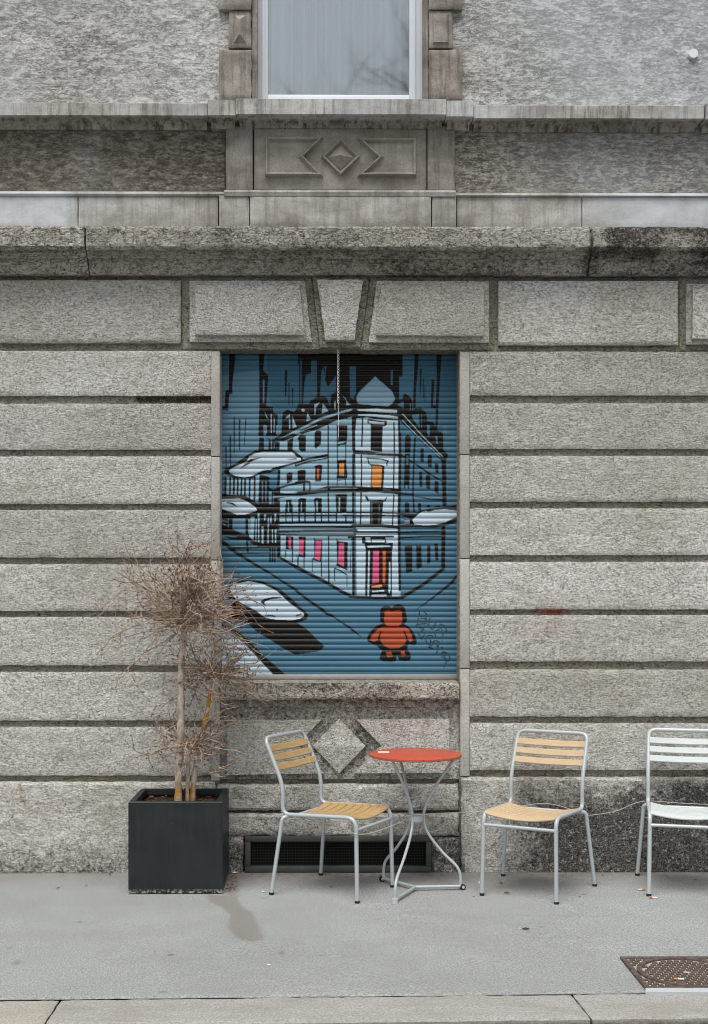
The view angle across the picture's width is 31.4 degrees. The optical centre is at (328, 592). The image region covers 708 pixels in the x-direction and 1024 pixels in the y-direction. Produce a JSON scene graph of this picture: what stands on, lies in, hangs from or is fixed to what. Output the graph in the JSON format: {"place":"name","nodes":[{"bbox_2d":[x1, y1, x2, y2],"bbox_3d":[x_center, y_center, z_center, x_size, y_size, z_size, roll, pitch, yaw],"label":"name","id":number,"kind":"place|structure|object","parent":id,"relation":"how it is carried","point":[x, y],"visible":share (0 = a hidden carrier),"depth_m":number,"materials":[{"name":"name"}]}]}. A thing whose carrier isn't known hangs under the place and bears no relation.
{"place":"outdoors","nodes":[
{"label":"outdoors","id":0,"kind":"place"},
{"bbox_2d":[0,993,644,1003],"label":"road","id":1,"kind":"structure","parent":0,"point":[294,997],"depth_m":5.31,"materials":[{"name":"grey asphalt"}]},
{"bbox_2d":[0,0,707,872],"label":"apartment building","id":2,"kind":"structure","parent":1,"relation":"on","point":[466,240],"depth_m":7.22,"materials":[{"name":"stone"}]},
{"bbox_2d":[337,349,338,440],"bbox_3d":[0.055,-1.137,7.252,0.012,0.525,0.012,0,0,0],"label":"hanging chain","id":3,"kind":"object","parent":2,"relation":"hanging from","point":[337,393],"visible":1,"depth_m":7.25,"materials":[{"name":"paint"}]},
{"bbox_2d":[258,0,421,98],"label":"upper window","id":4,"kind":"structure","parent":2,"relation":"in","point":[308,49],"depth_m":7.40,"materials":[{"name":"grey glass"}]},
{"bbox_2d":[0,994,707,1023],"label":"kerb","id":5,"kind":"structure","parent":1,"relation":"on","point":[598,1009],"depth_m":4.82,"materials":[{"name":"concrete"}]},
{"bbox_2d":[0,871,707,999],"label":"pavement","id":6,"kind":"structure","parent":0,"point":[77,936],"depth_m":5.89,"materials":[{"name":"concrete"}]},
{"bbox_2d":[128,788,228,892],"bbox_3d":[-0.813,1.352,6.907,0.498,0.484,0.460,0,0,0],"label":"planter","id":7,"kind":"object","parent":6,"relation":"on","point":[182,846],"visible":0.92,"depth_m":6.68,"materials":[{"name":"metal"}]},
{"bbox_2d":[81,516,281,800],"bbox_3d":[-0.802,0.421,6.695,1.086,1.664,0.941,0,0,0],"label":"topiary tree","id":8,"kind":"object","parent":7,"relation":"in","point":[184,623],"visible":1,"depth_m":6.87,"materials":[{"name":"brown plant"}]},
{"bbox_2d":[264,730,393,903],"bbox_3d":[0.002,1.185,6.796,0.588,0.830,0.552,0,0,29],"label":"garden chair","id":9,"kind":"object","parent":6,"relation":"on","point":[351,812],"visible":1,"depth_m":6.82,"materials":[{"name":"beige wood"}]},
{"bbox_2d":[50,873,666,891],"bbox_3d":[0.154,1.595,6.959,3.857,0.003,0.468,0,0,0],"label":"debris","id":10,"kind":"object","parent":6,"relation":"on","point":[346,876],"visible":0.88,"depth_m":7.07,"materials":[{"name":"brown plant"}]},
{"bbox_2d":[369,748,465,903],"bbox_3d":[0.432,1.238,6.840,0.604,0.725,0.503,0,0,-36],"label":"bistro table","id":11,"kind":"object","parent":6,"relation":"on","point":[394,755],"visible":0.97,"depth_m":6.82,"materials":[{"name":"red metal"}]},
{"bbox_2d":[480,729,596,904],"bbox_3d":[1.121,1.185,6.804,0.552,0.830,0.588,0,0,28],"label":"garden chair","id":12,"kind":"object","parent":6,"relation":"on","point":[509,810],"visible":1,"depth_m":6.87,"materials":[{"name":"beige wood"}]},
{"bbox_2d":[301,801,707,834],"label":"security cable","id":13,"kind":"object","parent":12,"relation":"attached to","point":[483,811],"visible":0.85,"depth_m":6.86,"materials":[{"name":"grey plastic"}]},
{"bbox_2d":[620,956,707,988],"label":"manhole cover","id":14,"kind":"object","parent":6,"relation":"on","point":[655,971],"visible":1,"depth_m":5.30,"materials":[{"name":"metal"}]},
{"bbox_2d":[635,728,707,896],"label":"garden chair","id":15,"kind":"object","parent":6,"relation":"on","point":[682,812],"visible":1,"depth_m":7.06,"materials":[{"name":"white metal"}]},
{"bbox_2d":[645,988,707,995],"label":"mortar strip","id":16,"kind":"object","parent":6,"relation":"on","point":[675,991],"visible":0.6,"depth_m":5.01,"materials":[{"name":"grey concrete"}]}
]}

